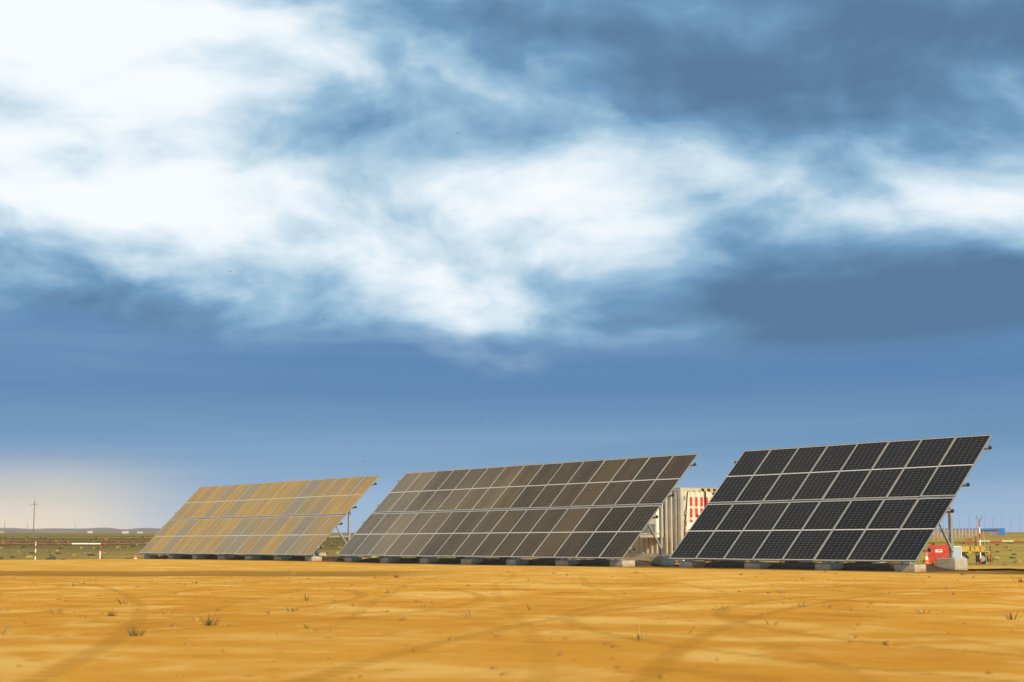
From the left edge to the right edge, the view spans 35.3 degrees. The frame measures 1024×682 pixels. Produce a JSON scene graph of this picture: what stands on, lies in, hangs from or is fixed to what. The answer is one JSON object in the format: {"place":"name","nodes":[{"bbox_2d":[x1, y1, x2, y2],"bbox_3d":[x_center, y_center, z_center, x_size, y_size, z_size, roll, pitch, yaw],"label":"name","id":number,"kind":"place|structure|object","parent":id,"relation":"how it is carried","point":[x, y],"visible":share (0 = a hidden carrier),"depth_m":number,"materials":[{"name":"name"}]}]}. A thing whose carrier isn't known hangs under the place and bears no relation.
{"place":"outdoors","nodes":[
{"label":"outdoors","id":0,"kind":"place"},
{"bbox_2d":[0,531,142,532],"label":"buildings","id":1,"kind":"structure","parent":0,"point":[92,532],"depth_m":1916.09,"materials":[{"name":"grey"}]},
{"bbox_2d":[0,533,1023,681],"bbox_3d":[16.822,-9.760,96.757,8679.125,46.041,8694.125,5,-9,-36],"label":"ground","id":2,"kind":"structure","parent":0,"point":[740,640],"depth_m":14.53,"materials":[{"name":"orange sand"}]},
{"bbox_2d":[31,501,37,537],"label":"utility pole","id":3,"kind":"object","parent":2,"relation":"on","point":[34,504],"visible":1,"depth_m":409.98,"materials":[{"name":"grey wood"}]},
{"bbox_2d":[0,542,161,559],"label":"barrier","id":4,"kind":"object","parent":2,"relation":"on","point":[35,543],"visible":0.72,"depth_m":113.63,"materials":[{"name":"red metal"}]},
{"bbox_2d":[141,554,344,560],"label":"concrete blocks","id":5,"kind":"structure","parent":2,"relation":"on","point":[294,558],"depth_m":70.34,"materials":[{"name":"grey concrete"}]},
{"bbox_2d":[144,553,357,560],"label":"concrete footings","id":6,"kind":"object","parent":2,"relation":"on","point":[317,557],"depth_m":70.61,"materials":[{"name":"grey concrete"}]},
{"bbox_2d":[139,475,379,556],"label":"solar panel array","id":7,"kind":"object","parent":2,"relation":"on","point":[265,518],"visible":1,"depth_m":71.86,"materials":[{"name":"beige glass"}]},
{"bbox_2d":[345,556,675,566],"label":"concrete footings","id":8,"kind":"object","parent":2,"relation":"on","point":[663,560],"depth_m":53.46,"materials":[{"name":"grey concrete"}]},
{"bbox_2d":[0,536,1022,564],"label":"shrubs","id":9,"kind":"object","parent":2,"relation":"on","point":[29,555],"visible":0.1,"depth_m":147.94,"materials":[{"name":"plant"}]},
{"bbox_2d":[0,571,1023,651],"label":"tufts","id":10,"kind":"object","parent":2,"relation":"on","point":[209,623],"visible":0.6,"depth_m":15.71,"materials":[{"name":"brown plant"}]},
{"bbox_2d":[5,568,1021,681],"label":"stones","id":11,"kind":"object","parent":2,"relation":"on","point":[559,654],"visible":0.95,"depth_m":16.23,"materials":[{"name":"brown stone"}]},
{"bbox_2d":[337,453,698,560],"bbox_3d":[-0.452,6.002,56.861,3.224,3.401,17.614,5,-9,-36],"label":"solar panel array","id":12,"kind":"object","parent":2,"relation":"on","point":[521,511],"visible":1,"depth_m":55.48,"materials":[{"name":"grey glass"}]},
{"bbox_2d":[577,488,719,560],"bbox_3d":[5.393,7.204,62.594,2.865,2.770,6.431,5,-9,-36],"label":"container","id":13,"kind":"object","parent":2,"relation":"on","point":[683,508],"visible":0.37,"depth_m":60.20,"materials":[{"name":"white metal"}]},
{"bbox_2d":[679,558,967,571],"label":"concrete footings","id":14,"kind":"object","parent":2,"relation":"on","point":[955,563],"depth_m":42.53,"materials":[{"name":"grey concrete"}]},
{"bbox_2d":[669,434,991,563],"bbox_3d":[8.626,4.477,44.817,3.218,3.404,9.536,5,-9,-36],"label":"solar panel array","id":15,"kind":"object","parent":2,"relation":"on","point":[872,506],"visible":1,"depth_m":44.29,"materials":[{"name":"black glass"}]},
{"bbox_2d":[704,561,969,571],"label":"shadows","id":16,"kind":"structure","parent":2,"relation":"on","point":[856,566],"depth_m":43.55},
{"bbox_2d":[676,564,1023,570],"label":"cable","id":17,"kind":"object","parent":2,"relation":"on","point":[1003,569],"visible":0.03,"depth_m":41.22,"materials":[{"name":"black plastic"}]},
{"bbox_2d":[924,552,928,563],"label":"cone tank","id":18,"kind":"object","parent":2,"relation":"on","point":[926,561],"visible":0.71,"depth_m":81.54,"materials":[{"name":"orange plastic"}]},
{"bbox_2d":[928,543,948,564],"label":"red generator","id":19,"kind":"object","parent":2,"relation":"on","point":[937,551],"visible":0.71,"depth_m":82.04,"materials":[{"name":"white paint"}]},
{"bbox_2d":[953,546,961,557],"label":"canopy box","id":20,"kind":"object","parent":2,"relation":"on","point":[957,551],"visible":0.43,"depth_m":82.69,"materials":[{"name":"white metal"}]},
{"bbox_2d":[931,528,998,537],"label":"fence","id":21,"kind":"object","parent":2,"relation":"on","point":[969,532],"visible":0.57,"depth_m":530.11,"materials":[{"name":"metal"}]},
{"bbox_2d":[962,546,989,563],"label":"machine","id":22,"kind":"object","parent":2,"relation":"on","point":[972,549],"visible":0.61,"depth_m":84.32,"materials":[{"name":"yellow paint"}]},
{"bbox_2d":[976,516,986,564],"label":"striped pole","id":23,"kind":"object","parent":2,"relation":"on","point":[980,542],"visible":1,"depth_m":83.86,"materials":[{"name":"white metal"}]},
{"bbox_2d":[975,536,991,563],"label":"rusty posts","id":24,"kind":"object","parent":2,"relation":"on","point":[976,553],"visible":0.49,"depth_m":85.84,"materials":[{"name":"brown metal"}]},
{"bbox_2d":[959,515,1019,535],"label":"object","id":25,"kind":"object","parent":2,"relation":"on","point":[1001,531],"visible":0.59,"depth_m":607.32,"materials":[{"name":"blue"}]},
{"bbox_2d":[965,541,1013,547],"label":"barrier","id":26,"kind":"object","parent":2,"relation":"on","point":[989,541],"visible":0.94,"depth_m":188.09,"materials":[{"name":"white metal"}]},
{"bbox_2d":[0,528,1023,532],"bbox_3d":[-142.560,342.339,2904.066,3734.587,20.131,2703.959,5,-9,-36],"label":"hills","id":27,"kind":"structure","parent":0,"point":[82,530],"depth_m":2609.49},
{"bbox_2d":[0,0,1023,532],"label":"sky","id":28,"kind":"structure","parent":0,"point":[726,229],"materials":[{"name":"blue"}]}
]}

